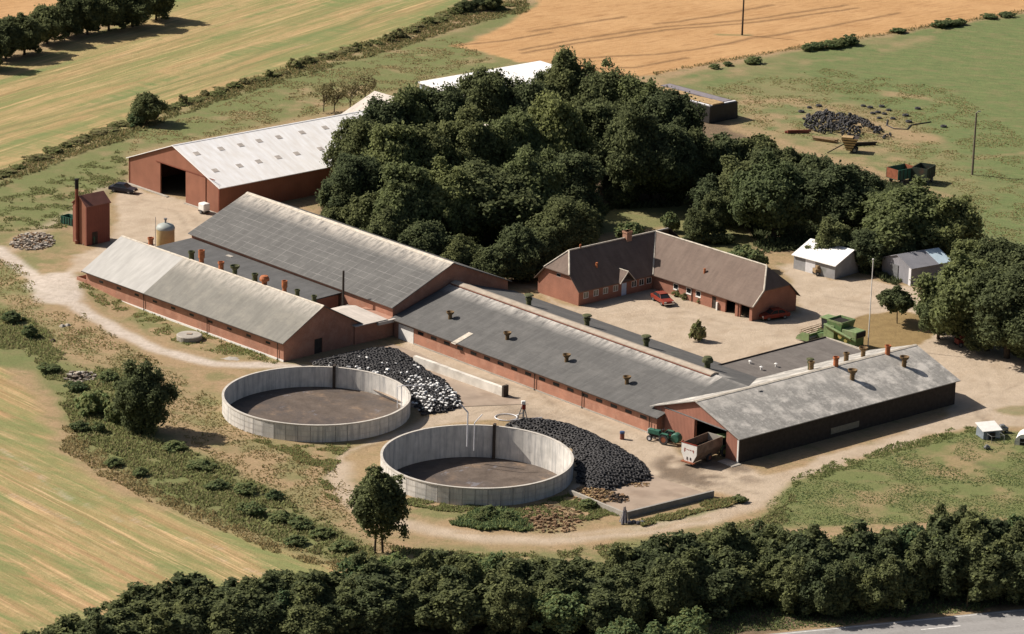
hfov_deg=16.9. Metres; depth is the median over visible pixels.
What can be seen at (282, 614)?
hedge tree
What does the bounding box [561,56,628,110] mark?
grove tree
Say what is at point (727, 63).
fence bush
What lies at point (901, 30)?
fence bush
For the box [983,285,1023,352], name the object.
leafy tree
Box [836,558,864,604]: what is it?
hedge tree
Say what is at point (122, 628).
hedge tree
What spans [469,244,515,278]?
grove tree
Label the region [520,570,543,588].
hedge tree
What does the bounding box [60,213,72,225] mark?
steel skip
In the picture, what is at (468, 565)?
hedge tree
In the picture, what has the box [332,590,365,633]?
hedge tree
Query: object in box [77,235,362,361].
piggery
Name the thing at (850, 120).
tyre pile
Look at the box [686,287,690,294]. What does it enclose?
window
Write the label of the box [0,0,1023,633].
ground
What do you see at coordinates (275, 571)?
hedge tree
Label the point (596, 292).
window
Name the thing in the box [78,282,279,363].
verge weeds
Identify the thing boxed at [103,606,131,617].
hedge tree
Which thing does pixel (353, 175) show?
grove tree
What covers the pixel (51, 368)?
weed bush
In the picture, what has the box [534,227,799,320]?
farmhouse
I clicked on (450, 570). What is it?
hedge tree
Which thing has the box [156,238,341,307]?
link building
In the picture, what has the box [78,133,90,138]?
ditch bush
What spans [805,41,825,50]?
fence bush
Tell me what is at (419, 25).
ditch bush
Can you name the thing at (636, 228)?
garden bush
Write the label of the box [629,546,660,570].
hedge tree
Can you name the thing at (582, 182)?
grove tree
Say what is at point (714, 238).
garden hedge
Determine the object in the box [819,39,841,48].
fence bush
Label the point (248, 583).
hedge tree
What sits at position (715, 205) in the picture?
garden tree
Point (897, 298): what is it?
young tree
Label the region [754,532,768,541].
hedge tree
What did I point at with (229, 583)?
hedge tree
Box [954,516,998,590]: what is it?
hedge tree
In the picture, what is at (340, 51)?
ditch bush
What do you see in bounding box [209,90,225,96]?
ditch bush
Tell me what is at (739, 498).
weed bush
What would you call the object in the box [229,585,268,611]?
hedge tree
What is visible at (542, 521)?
earth heap
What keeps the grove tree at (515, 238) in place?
on the ground at (78, 534)
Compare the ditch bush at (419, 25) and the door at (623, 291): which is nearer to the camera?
the door at (623, 291)
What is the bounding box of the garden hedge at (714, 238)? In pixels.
[682,232,735,244]
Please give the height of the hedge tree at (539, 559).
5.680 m
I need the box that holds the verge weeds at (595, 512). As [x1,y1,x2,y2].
[407,492,618,520]
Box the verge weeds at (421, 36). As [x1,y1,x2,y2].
[0,0,529,186]
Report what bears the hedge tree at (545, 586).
on the ground at (78, 534)
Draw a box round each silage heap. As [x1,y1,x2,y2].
[314,351,458,414]
[505,420,651,490]
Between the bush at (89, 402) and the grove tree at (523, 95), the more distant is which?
the grove tree at (523, 95)
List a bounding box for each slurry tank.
[222,364,423,441]
[380,404,573,505]
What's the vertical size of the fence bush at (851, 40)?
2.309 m
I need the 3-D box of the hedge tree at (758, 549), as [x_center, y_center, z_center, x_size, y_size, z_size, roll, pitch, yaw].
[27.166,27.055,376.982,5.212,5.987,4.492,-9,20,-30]
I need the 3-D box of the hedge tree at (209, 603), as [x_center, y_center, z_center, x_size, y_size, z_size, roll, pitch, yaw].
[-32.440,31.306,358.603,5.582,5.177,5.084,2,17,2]
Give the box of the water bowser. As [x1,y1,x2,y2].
[198,202,209,213]
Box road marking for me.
[783,610,1023,633]
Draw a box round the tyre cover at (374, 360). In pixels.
[312,347,462,414]
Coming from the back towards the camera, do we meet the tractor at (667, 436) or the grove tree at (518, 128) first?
the grove tree at (518, 128)
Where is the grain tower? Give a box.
[71,191,110,245]
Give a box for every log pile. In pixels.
[785,130,810,133]
[812,135,838,142]
[855,141,876,145]
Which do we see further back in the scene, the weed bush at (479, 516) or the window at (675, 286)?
the window at (675, 286)
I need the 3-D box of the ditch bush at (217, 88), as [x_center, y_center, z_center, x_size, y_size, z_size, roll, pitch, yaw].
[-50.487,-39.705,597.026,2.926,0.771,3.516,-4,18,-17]
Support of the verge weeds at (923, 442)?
on the ground at (78, 534)
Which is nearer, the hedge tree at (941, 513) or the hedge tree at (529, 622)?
the hedge tree at (529, 622)
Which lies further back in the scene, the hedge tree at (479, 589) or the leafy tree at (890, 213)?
the leafy tree at (890, 213)
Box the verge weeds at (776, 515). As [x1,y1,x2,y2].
[389,493,796,559]
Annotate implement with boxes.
[999,424,1008,432]
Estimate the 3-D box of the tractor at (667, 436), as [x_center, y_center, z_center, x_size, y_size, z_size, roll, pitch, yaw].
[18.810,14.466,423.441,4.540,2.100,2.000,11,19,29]
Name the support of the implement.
on the ground at (78, 534)
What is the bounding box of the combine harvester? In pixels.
[795,314,865,346]
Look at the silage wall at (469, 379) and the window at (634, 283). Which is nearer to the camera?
the silage wall at (469, 379)
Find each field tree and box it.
[0,14,21,58]
[0,34,10,64]
[10,12,51,54]
[28,3,69,43]
[54,0,89,36]
[77,0,107,33]
[100,0,129,30]
[121,0,153,26]
[150,0,177,19]
[454,0,474,10]
[471,0,486,9]
[484,0,504,8]
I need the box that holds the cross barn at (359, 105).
[342,91,487,125]
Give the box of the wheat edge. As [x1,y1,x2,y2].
[653,9,1023,74]
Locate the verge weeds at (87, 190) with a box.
[0,149,128,230]
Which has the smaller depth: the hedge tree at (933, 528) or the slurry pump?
the hedge tree at (933, 528)
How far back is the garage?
496.96 m
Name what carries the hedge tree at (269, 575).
on the ground at (78, 534)
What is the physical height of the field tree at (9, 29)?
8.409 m
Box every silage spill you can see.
[572,486,614,503]
[603,493,629,502]
[627,482,649,486]
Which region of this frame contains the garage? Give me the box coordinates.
[791,238,860,279]
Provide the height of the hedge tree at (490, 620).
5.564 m
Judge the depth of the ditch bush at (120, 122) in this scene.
570.85 m
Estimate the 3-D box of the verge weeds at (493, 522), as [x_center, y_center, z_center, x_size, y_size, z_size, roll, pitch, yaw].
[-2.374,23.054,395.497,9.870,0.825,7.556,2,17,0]
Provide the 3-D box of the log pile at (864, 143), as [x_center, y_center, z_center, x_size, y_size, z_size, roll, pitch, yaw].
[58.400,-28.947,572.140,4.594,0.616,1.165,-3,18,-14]
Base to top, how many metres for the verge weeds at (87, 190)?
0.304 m
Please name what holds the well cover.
on the ground at (78, 534)
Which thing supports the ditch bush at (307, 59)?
on the ground at (78, 534)
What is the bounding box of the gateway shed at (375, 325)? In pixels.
[331,305,394,344]
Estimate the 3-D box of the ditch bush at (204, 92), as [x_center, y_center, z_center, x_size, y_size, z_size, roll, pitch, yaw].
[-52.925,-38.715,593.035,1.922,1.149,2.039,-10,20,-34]
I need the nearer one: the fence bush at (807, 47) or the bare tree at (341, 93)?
the bare tree at (341, 93)
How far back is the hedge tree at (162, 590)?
358.21 m
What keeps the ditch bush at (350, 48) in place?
on the ground at (78, 534)
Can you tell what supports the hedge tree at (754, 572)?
on the ground at (78, 534)
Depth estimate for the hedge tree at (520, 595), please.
360.85 m
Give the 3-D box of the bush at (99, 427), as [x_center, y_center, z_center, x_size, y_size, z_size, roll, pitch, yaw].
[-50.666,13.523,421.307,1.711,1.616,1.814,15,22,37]
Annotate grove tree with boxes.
[315,151,385,208]
[318,181,350,213]
[319,205,346,223]
[321,114,385,170]
[340,191,380,228]
[354,120,428,186]
[356,93,412,127]
[359,198,416,241]
[373,161,443,228]
[388,81,439,130]
[397,218,453,255]
[407,119,465,170]
[419,154,502,236]
[420,81,471,125]
[436,100,504,167]
[440,234,480,265]
[451,155,542,242]
[454,65,523,124]
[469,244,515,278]
[484,104,547,168]
[494,221,549,271]
[501,69,552,116]
[501,143,574,225]
[503,253,543,281]
[525,193,601,251]
[527,89,595,162]
[528,45,597,101]
[534,224,565,259]
[536,246,558,274]
[548,149,607,208]
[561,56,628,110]
[569,98,620,149]
[586,200,607,228]
[587,96,671,191]
[590,219,603,234]
[601,174,609,187]
[616,70,667,112]
[641,86,707,133]
[645,115,700,201]
[672,125,722,190]
[673,176,695,199]
[686,173,725,210]
[710,131,745,176]
[715,152,753,221]
[737,132,784,160]
[746,146,784,166]
[780,146,807,165]
[794,152,834,173]
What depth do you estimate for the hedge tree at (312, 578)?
360.44 m
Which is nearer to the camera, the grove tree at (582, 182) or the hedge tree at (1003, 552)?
the hedge tree at (1003, 552)
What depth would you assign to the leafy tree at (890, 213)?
500.13 m
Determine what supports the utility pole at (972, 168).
on the ground at (78, 534)
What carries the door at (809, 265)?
in the garage
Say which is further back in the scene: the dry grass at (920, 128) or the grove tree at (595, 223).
the dry grass at (920, 128)
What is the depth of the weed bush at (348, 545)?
384.42 m
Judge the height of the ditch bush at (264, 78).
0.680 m
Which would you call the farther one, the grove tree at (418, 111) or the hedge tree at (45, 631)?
the grove tree at (418, 111)
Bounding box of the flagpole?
[867,258,873,345]
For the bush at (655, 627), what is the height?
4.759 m
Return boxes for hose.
[886,119,930,129]
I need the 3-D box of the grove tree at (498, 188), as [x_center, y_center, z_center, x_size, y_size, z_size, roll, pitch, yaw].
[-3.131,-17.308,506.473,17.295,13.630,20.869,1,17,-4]
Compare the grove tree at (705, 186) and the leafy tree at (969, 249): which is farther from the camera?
the grove tree at (705, 186)
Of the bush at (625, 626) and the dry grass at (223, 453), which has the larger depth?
the dry grass at (223, 453)
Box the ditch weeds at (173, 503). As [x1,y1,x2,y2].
[58,425,340,569]
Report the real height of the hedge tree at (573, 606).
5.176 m
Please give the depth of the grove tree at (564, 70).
554.60 m
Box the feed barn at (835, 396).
[650,344,960,466]
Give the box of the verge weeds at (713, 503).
[639,496,736,526]
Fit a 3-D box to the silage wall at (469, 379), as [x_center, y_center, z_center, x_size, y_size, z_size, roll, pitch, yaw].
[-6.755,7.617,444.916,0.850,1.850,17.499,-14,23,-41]
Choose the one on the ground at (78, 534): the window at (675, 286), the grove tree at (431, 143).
the grove tree at (431, 143)
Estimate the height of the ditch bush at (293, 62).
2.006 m
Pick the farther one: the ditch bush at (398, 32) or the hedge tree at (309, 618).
the ditch bush at (398, 32)
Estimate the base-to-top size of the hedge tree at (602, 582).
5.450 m
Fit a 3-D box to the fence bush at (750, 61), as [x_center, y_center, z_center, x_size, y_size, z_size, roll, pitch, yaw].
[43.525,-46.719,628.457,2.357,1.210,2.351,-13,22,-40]
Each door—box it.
[92,231,97,244]
[186,172,205,205]
[314,338,321,353]
[621,282,626,295]
[664,408,694,440]
[712,296,715,308]
[805,259,815,273]
[890,263,898,278]
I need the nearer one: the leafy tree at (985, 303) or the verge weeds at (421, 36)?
the leafy tree at (985, 303)
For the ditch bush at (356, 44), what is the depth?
631.55 m
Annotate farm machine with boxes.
[812,265,820,275]
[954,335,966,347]
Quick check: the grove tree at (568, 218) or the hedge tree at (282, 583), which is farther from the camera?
the grove tree at (568, 218)
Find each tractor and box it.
[646,425,681,444]
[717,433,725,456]
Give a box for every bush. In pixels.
[0,168,17,173]
[0,170,11,175]
[0,310,25,323]
[11,164,24,168]
[20,155,41,160]
[21,324,40,339]
[35,153,52,160]
[36,362,60,374]
[42,146,61,153]
[59,142,75,147]
[62,380,88,392]
[66,138,86,144]
[69,420,90,431]
[73,389,110,417]
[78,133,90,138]
[89,130,106,135]
[90,127,107,132]
[91,421,104,432]
[96,369,119,383]
[102,399,122,423]
[103,457,123,466]
[104,126,120,132]
[106,120,125,125]
[107,123,119,127]
[119,121,133,126]
[127,112,145,127]
[131,467,148,476]
[162,439,188,452]
[167,104,180,109]
[171,101,188,106]
[178,94,187,104]
[186,459,217,470]
[187,97,201,102]
[192,96,207,99]
[199,89,208,94]
[203,479,231,489]
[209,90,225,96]
[212,86,229,90]
[226,81,242,88]
[232,481,257,495]
[235,500,266,515]
[237,77,249,83]
[256,77,270,80]
[262,69,274,77]
[265,70,281,76]
[265,489,285,499]
[267,510,297,522]
[283,534,309,545]
[285,58,301,67]
[288,515,313,529]
[298,55,315,62]
[308,526,337,537]
[317,53,332,58]
[327,539,355,552]
[333,50,349,53]
[339,46,357,51]
[349,42,362,47]
[363,41,372,45]
[378,551,412,565]
[382,32,395,40]
[390,27,407,37]
[403,26,418,32]
[410,23,425,27]
[422,17,433,23]
[432,16,446,21]
[435,13,453,17]
[447,6,464,14]
[472,513,485,520]
[476,5,485,10]
[480,505,496,515]
[499,510,517,520]
[578,498,599,509]
[595,615,642,633]
[613,221,645,237]
[643,619,683,633]
[660,210,680,229]
[667,605,711,633]
[671,290,679,295]
[678,293,686,299]
[688,318,706,340]
[708,63,720,68]
[723,61,733,66]
[727,245,742,256]
[732,494,749,502]
[735,244,769,264]
[744,58,754,64]
[749,56,762,64]
[800,43,815,51]
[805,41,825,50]
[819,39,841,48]
[832,37,848,47]
[843,34,859,45]
[889,27,906,33]
[930,20,949,28]
[945,18,961,26]
[956,18,966,25]
[979,13,998,18]
[998,11,1016,17]
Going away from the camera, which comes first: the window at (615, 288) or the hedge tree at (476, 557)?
the hedge tree at (476, 557)
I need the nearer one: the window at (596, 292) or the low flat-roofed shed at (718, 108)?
the window at (596, 292)
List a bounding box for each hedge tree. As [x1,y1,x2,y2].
[20,628,56,633]
[46,612,82,633]
[66,626,95,633]
[74,610,108,633]
[81,606,114,632]
[87,590,139,617]
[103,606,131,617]
[103,621,143,633]
[104,600,146,625]
[106,616,141,630]
[112,615,130,626]
[127,581,158,602]
[128,612,145,633]
[138,607,175,633]
[143,578,179,601]
[143,596,173,613]
[144,602,174,622]
[165,611,211,633]
[170,584,206,608]
[171,571,212,594]
[172,596,209,621]
[192,595,215,608]
[193,605,211,625]
[197,584,217,597]
[204,604,245,633]
[206,590,251,622]
[207,579,224,591]
[208,587,226,598]
[218,576,239,591]
[228,600,268,633]
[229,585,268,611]
[235,574,268,593]
[249,588,282,605]
[252,600,282,633]
[256,600,295,633]
[258,569,284,580]
[259,569,291,593]
[260,581,277,594]
[273,588,295,609]
[274,569,292,590]
[274,601,340,633]
[278,569,334,592]
[285,581,323,607]
[290,571,333,603]
[316,599,344,633]
[323,592,351,632]
[326,574,340,593]
[327,570,345,584]
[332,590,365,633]
[335,585,356,630]
[336,556,367,577]
[337,570,363,589]
[340,575,406,626]
[342,572,392,587]
[350,549,390,577]
[353,590,399,633]
[362,580,412,633]
[379,565,403,575]
[380,581,415,628]
[382,570,411,585]
[391,581,415,632]
[395,558,419,586]
[402,589,432,631]
[406,569,429,590]
[408,571,436,593]
[411,548,442,573]
[413,584,487,633]
[420,582,443,628]
[430,571,460,591]
[432,547,448,565]
[436,564,473,593]
[437,578,472,616]
[438,552,485,589]
[465,553,483,574]
[468,579,488,627]
[478,550,505,572]
[479,572,503,626]
[479,584,533,633]
[483,562,531,586]
[483,577,531,633]
[484,554,538,579]
[487,575,540,633]
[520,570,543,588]
[528,560,547,575]
[528,588,589,633]
[529,582,541,623]
[533,556,547,571]
[536,559,585,615]
[537,570,548,579]
[537,571,583,618]
[542,557,571,572]
[568,554,602,572]
[577,575,593,595]
[581,578,626,615]
[582,586,624,631]
[585,561,612,579]
[586,572,617,583]
[605,542,635,574]
[606,576,643,602]
[608,560,647,588]
[614,586,648,632]
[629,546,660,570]
[633,559,646,572]
[636,531,670,555]
[637,575,660,618]
[641,559,689,621]
[645,552,690,611]
[667,532,700,559]
[673,529,704,551]
[675,546,715,580]
[680,566,705,613]
[691,565,756,619]
[695,529,712,545]
[698,541,711,557]
[698,565,724,615]
[699,548,719,567]
[702,521,748,560]
[707,535,736,560]
[715,548,744,571]
[732,558,773,607]
[734,532,758,560]
[739,548,755,561]
[741,527,754,539]
[749,520,766,537]
[750,537,767,561]
[752,538,787,561]
[752,563,789,609]
[753,554,772,601]
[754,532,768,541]
[762,522,790,545]
[762,548,791,570]
[773,555,808,613]
[776,528,796,549]
[786,529,817,558]
[790,551,812,565]
[791,538,842,561]
[794,559,840,617]
[797,524,829,545]
[802,548,831,565]
[811,543,837,560]
[813,563,854,618]
[814,551,845,573]
[829,522,854,542]
[832,536,864,560]
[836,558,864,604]
[838,529,877,562]
[845,518,879,555]
[847,566,887,616]
[856,548,881,570]
[870,533,905,558]
[871,543,908,595]
[871,554,922,612]
[876,526,899,540]
[893,521,925,538]
[896,524,929,553]
[902,542,938,600]
[910,530,936,578]
[920,532,966,601]
[925,500,954,530]
[927,517,960,538]
[948,524,960,535]
[950,505,966,523]
[950,508,990,532]
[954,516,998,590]
[954,538,994,589]
[964,543,1020,601]
[979,513,1009,538]
[992,533,1022,566]
[999,547,1020,599]
[1001,550,1023,602]
[1004,512,1023,532]
[1008,520,1023,542]
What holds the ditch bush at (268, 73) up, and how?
on the ground at (78, 534)
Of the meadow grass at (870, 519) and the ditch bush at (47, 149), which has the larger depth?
the ditch bush at (47, 149)
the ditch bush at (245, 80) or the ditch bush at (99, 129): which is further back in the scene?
the ditch bush at (245, 80)
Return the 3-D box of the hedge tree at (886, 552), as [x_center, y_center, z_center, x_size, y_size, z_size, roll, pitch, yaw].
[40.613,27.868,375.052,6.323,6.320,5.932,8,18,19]
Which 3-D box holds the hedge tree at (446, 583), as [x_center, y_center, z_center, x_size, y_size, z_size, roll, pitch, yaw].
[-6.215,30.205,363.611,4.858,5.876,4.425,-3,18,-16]
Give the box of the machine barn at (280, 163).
[126,110,363,213]
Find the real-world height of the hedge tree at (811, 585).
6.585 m
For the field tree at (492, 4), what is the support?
on the ground at (78, 534)
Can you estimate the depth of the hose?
585.63 m
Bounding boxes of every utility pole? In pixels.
[342,270,344,305]
[741,0,744,34]
[971,111,980,174]
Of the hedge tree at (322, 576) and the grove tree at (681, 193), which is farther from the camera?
the grove tree at (681, 193)
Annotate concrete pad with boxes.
[578,475,702,510]
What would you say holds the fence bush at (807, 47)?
on the ground at (78, 534)
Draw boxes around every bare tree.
[307,78,334,111]
[320,78,347,111]
[339,76,370,106]
[353,74,376,96]
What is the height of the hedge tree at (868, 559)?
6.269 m
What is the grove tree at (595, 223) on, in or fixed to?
on the ground at (78, 534)
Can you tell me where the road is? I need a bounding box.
[772,609,1023,633]
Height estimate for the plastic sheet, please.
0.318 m
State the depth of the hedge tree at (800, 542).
374.29 m
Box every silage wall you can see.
[413,355,508,396]
[569,490,622,516]
[627,490,713,517]
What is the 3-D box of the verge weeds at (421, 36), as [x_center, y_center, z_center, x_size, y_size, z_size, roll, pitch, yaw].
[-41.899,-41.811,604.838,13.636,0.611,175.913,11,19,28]
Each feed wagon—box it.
[680,432,722,464]
[827,135,859,152]
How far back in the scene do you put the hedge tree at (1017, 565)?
373.14 m
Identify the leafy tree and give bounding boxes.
[727,149,820,237]
[793,160,881,230]
[804,215,851,250]
[844,162,885,190]
[845,228,890,270]
[848,175,961,250]
[880,230,918,266]
[909,247,1008,335]
[913,283,960,339]
[920,192,987,255]
[940,325,969,338]
[946,233,1023,267]
[947,239,985,264]
[955,303,1003,350]
[962,237,980,258]
[965,260,1023,358]
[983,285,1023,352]
[995,249,1023,273]
[995,335,1023,359]
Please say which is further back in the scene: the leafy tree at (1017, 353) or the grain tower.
the grain tower
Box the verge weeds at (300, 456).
[251,438,350,502]
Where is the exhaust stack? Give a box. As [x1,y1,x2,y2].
[74,178,79,243]
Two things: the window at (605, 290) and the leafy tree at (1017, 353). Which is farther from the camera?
the window at (605, 290)
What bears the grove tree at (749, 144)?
on the ground at (78, 534)
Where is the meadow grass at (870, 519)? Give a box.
[766,431,1023,525]
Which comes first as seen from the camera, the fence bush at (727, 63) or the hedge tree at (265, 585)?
the hedge tree at (265, 585)
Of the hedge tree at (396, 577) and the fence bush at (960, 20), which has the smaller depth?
the hedge tree at (396, 577)
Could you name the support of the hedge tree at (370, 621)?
on the ground at (78, 534)
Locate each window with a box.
[583,292,588,298]
[593,289,598,296]
[603,287,607,293]
[613,285,617,291]
[632,280,636,286]
[639,279,643,285]
[646,277,651,283]
[673,283,677,289]
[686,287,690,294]
[695,290,700,297]
[831,421,858,433]
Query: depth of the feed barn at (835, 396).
428.51 m
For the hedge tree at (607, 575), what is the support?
on the ground at (78, 534)
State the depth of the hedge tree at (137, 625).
351.16 m
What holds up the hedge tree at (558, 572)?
on the ground at (78, 534)
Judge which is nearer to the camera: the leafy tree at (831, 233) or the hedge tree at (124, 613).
the hedge tree at (124, 613)
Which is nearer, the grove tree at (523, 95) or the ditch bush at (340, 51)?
the grove tree at (523, 95)
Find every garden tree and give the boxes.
[682,207,714,237]
[683,176,702,205]
[700,190,738,234]
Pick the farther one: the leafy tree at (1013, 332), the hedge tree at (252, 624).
the leafy tree at (1013, 332)
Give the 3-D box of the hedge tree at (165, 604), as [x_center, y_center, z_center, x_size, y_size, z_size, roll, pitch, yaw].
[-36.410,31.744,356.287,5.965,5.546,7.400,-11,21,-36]
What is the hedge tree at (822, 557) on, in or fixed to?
on the ground at (78, 534)
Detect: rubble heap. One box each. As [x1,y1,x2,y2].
[9,232,55,249]
[63,370,96,381]
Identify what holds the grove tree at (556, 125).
on the ground at (78, 534)
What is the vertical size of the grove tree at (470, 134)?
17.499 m
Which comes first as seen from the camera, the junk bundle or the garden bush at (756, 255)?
the junk bundle
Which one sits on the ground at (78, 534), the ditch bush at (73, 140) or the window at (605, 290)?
the ditch bush at (73, 140)
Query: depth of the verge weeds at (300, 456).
415.06 m
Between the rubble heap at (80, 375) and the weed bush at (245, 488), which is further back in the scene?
the rubble heap at (80, 375)
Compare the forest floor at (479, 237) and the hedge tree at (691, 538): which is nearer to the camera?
the hedge tree at (691, 538)
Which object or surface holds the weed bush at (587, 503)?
on the ground at (78, 534)
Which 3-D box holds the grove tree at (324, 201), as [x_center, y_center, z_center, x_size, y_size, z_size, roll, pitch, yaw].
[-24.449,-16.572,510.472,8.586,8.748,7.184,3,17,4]
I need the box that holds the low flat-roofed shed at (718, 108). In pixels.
[656,84,737,123]
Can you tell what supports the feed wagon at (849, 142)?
on the ground at (78, 534)
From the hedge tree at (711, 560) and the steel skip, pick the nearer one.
the hedge tree at (711, 560)
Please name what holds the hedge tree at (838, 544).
on the ground at (78, 534)
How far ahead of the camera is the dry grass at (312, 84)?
602.15 m
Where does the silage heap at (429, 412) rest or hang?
on the ground at (78, 534)
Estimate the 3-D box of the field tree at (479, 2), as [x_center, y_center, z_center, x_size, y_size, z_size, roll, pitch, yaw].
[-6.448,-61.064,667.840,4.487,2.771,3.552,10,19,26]
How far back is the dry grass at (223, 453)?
415.56 m
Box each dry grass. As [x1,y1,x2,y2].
[0,259,162,366]
[57,313,396,559]
[127,37,491,151]
[706,68,1023,241]
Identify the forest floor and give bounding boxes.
[446,197,685,278]
[746,179,984,284]
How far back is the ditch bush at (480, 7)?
666.48 m
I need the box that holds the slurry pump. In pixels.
[494,400,541,420]
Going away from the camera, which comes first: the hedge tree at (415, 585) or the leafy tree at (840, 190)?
the hedge tree at (415, 585)
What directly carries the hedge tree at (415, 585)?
on the ground at (78, 534)
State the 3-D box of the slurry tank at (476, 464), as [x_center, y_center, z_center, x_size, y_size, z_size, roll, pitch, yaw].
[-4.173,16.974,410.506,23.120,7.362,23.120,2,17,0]
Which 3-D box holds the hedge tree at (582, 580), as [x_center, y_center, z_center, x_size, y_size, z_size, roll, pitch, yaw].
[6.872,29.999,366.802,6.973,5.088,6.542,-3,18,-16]
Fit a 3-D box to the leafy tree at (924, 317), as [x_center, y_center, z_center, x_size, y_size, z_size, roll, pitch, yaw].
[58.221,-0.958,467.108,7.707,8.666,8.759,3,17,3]
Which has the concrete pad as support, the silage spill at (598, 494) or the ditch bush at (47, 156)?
the silage spill at (598, 494)
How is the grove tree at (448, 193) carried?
on the ground at (78, 534)
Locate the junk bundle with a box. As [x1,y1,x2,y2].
[619,506,644,524]
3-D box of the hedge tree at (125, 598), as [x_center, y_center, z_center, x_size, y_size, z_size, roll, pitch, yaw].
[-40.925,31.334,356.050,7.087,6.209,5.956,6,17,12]
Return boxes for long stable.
[391,280,761,433]
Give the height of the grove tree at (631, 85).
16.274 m
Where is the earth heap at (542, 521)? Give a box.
[517,504,586,533]
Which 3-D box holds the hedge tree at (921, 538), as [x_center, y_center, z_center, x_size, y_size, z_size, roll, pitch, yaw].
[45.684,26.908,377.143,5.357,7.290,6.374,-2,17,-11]
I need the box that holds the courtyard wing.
[718,336,860,377]
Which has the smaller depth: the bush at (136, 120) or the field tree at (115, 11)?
the bush at (136, 120)
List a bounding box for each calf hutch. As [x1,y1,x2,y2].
[975,421,1004,443]
[1014,429,1023,445]
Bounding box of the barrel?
[620,431,624,439]
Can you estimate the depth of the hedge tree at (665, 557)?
366.88 m
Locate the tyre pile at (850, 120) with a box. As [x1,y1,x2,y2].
[802,108,891,138]
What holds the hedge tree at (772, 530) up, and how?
on the ground at (78, 534)
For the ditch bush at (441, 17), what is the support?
on the ground at (78, 534)
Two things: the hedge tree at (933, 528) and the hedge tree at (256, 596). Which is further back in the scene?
the hedge tree at (933, 528)
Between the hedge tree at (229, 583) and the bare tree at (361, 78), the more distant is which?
the bare tree at (361, 78)
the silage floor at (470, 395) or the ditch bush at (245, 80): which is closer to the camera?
the silage floor at (470, 395)
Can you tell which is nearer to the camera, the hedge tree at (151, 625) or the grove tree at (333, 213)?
the hedge tree at (151, 625)
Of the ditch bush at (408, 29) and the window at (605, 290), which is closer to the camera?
the window at (605, 290)
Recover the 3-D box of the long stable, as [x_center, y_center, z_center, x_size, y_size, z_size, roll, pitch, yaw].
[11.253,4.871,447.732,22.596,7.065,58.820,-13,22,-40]
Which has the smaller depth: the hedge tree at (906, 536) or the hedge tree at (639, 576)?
the hedge tree at (639, 576)
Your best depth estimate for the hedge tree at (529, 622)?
363.43 m
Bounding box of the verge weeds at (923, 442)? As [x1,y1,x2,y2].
[791,426,976,486]
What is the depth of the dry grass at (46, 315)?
463.34 m
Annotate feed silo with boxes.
[155,217,174,246]
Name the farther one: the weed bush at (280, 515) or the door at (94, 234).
the door at (94, 234)
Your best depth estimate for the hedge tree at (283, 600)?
359.07 m
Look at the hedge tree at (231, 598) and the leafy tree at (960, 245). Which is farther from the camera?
the leafy tree at (960, 245)
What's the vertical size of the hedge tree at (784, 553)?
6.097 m
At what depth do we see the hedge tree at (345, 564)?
366.11 m
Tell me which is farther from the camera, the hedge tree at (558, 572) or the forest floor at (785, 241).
the forest floor at (785, 241)
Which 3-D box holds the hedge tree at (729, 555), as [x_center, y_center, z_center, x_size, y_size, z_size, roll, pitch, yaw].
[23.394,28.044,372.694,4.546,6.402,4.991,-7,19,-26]
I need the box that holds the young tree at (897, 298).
[876,285,914,322]
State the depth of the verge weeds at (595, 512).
399.36 m
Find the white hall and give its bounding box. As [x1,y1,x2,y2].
[418,61,550,91]
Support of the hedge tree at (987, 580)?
on the ground at (78, 534)
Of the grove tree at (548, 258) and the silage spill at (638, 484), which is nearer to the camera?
the silage spill at (638, 484)
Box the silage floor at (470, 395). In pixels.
[309,344,527,409]
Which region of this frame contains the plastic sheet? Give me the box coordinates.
[221,356,239,360]
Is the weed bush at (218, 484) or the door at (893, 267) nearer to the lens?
the weed bush at (218, 484)
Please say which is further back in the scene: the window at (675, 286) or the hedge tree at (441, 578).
the window at (675, 286)
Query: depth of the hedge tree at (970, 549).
374.35 m
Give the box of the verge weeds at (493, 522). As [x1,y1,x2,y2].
[448,504,533,531]
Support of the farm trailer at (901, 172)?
on the ground at (78, 534)
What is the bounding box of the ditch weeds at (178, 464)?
[0,309,379,560]
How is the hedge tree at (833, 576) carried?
on the ground at (78, 534)
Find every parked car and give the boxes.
[108,182,137,193]
[650,291,674,305]
[759,307,790,320]
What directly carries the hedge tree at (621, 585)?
on the ground at (78, 534)
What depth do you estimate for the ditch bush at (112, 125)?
569.09 m
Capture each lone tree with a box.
[112,358,181,433]
[126,91,168,121]
[346,463,410,552]
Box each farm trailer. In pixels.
[886,163,912,183]
[911,162,935,183]
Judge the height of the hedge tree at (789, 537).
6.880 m
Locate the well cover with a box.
[176,331,201,342]
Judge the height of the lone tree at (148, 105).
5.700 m
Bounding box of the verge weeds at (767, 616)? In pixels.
[476,590,1023,633]
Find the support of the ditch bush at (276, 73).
on the ground at (78, 534)
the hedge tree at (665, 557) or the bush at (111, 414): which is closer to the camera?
the hedge tree at (665, 557)
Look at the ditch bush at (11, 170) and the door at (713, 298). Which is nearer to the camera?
the door at (713, 298)
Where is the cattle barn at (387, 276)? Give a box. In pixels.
[188,192,511,316]
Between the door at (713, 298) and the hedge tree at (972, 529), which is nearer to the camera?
the hedge tree at (972, 529)
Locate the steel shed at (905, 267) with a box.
[881,247,949,285]
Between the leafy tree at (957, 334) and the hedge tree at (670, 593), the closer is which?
the hedge tree at (670, 593)
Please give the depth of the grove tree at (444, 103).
535.33 m

